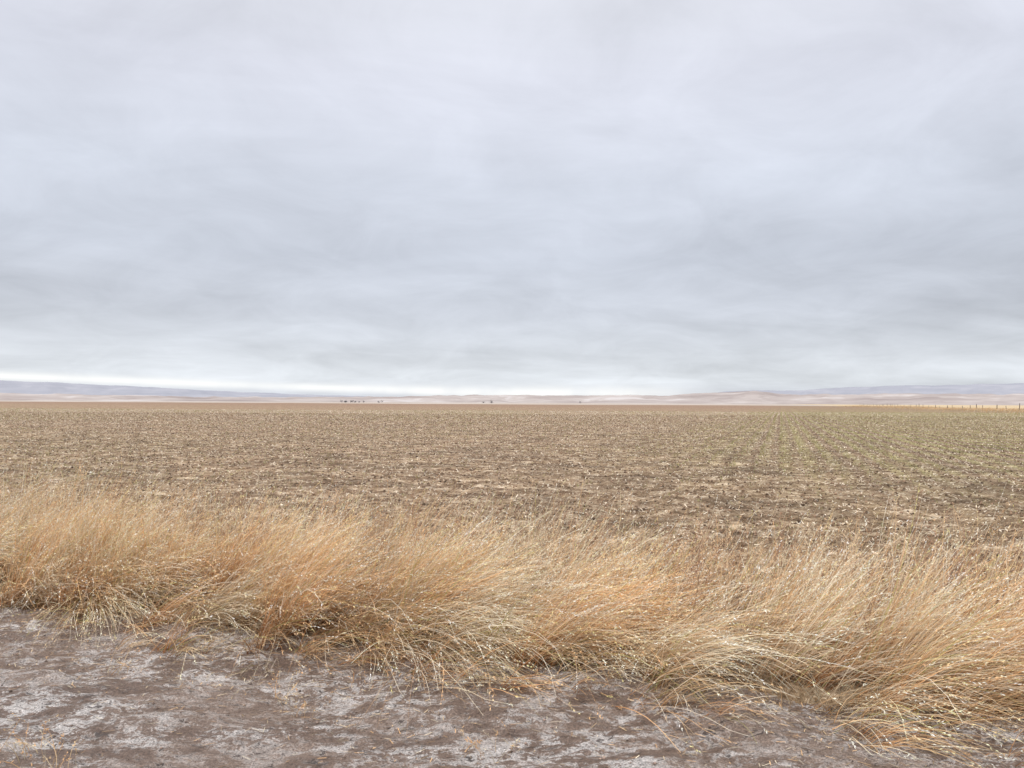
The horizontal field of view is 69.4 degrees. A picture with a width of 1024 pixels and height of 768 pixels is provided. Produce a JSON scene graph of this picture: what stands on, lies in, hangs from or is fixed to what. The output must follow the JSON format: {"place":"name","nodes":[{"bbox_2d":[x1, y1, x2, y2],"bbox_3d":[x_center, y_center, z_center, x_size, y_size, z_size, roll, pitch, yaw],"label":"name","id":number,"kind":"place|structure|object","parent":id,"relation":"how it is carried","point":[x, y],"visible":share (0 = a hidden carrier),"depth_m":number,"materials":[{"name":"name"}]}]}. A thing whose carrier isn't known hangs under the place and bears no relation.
{"place":"outdoors","nodes":[
{"label":"outdoors","id":0,"kind":"place"},
{"bbox_2d":[0,439,1023,767],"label":"dry grass","id":1,"kind":"structure","parent":0,"point":[98,573],"depth_m":4.82,"materials":[{"name":"beige plant"}]},
{"bbox_2d":[0,400,1023,715],"bbox_3d":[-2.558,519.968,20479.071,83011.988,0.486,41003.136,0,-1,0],"label":"field","id":2,"kind":"structure","parent":0,"point":[756,490],"depth_m":16.54,"materials":[{"name":"soil"}]},
{"bbox_2d":[340,400,581,402],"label":"distant trees","id":3,"kind":"object","parent":2,"relation":"on","point":[382,401],"visible":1,"depth_m":1592.53,"materials":[{"name":"green plant"}]},
{"bbox_2d":[0,408,1023,641],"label":"stubble","id":4,"kind":"object","parent":2,"relation":"on","point":[399,414],"visible":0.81,"depth_m":25.39,"materials":[{"name":"beige plant"}]},
{"bbox_2d":[0,408,1023,643],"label":"wheat seedlings","id":5,"kind":"object","parent":2,"relation":"on","point":[855,448],"visible":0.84,"depth_m":36.55,"materials":[{"name":"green plant"}]},
{"bbox_2d":[0,412,1023,642],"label":"soil clods","id":6,"kind":"object","parent":2,"relation":"on","point":[678,503],"visible":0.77,"depth_m":21.32,"materials":[{"name":"brown soil"}]},
{"bbox_2d":[873,403,1020,409],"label":"wire fence","id":7,"kind":"object","parent":2,"relation":"on","point":[947,406],"visible":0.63,"depth_m":267.83,"materials":[{"name":"brown wood"}]},
{"bbox_2d":[0,597,1023,767],"bbox_3d":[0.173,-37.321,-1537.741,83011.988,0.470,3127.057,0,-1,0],"label":"dirt road","id":8,"kind":"structure","parent":0,"point":[236,739],"depth_m":3.72,"materials":[{"name":"grey soil"}]},
{"bbox_2d":[0,630,519,767],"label":"grass sprigs","id":9,"kind":"object","parent":8,"relation":"on","point":[69,758],"depth_m":3.35,"materials":[{"name":"beige plant"}]},
{"bbox_2d":[0,606,1008,767],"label":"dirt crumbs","id":10,"kind":"object","parent":8,"relation":"on","point":[538,757],"visible":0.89,"depth_m":3.79,"materials":[{"name":"soil"}]},
{"bbox_2d":[0,391,1023,404],"bbox_3d":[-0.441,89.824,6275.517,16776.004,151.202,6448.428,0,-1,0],"label":"hills","id":11,"kind":"structure","parent":0,"point":[750,397],"depth_m":6938.64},
{"bbox_2d":[0,380,1023,396],"bbox_3d":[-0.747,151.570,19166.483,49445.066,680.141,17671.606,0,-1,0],"label":"distant mesa","id":12,"kind":"structure","parent":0,"point":[22,387],"depth_m":21392.21,"materials":[{"name":"grey stone"}]},
{"bbox_2d":[0,603,1023,767],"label":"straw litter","id":13,"kind":"object","parent":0,"point":[483,697],"visible":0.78,"depth_m":3.93,"materials":[{"name":"beige plant"}]},
{"bbox_2d":[0,0,1023,396],"label":"sky","id":14,"kind":"structure","parent":0,"point":[374,198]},
{"bbox_2d":[821,405,1023,415],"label":"fenceline grass","id":15,"kind":"structure","parent":0,"point":[1016,410],"depth_m":240.86,"materials":[{"name":"beige plant"}]}
]}

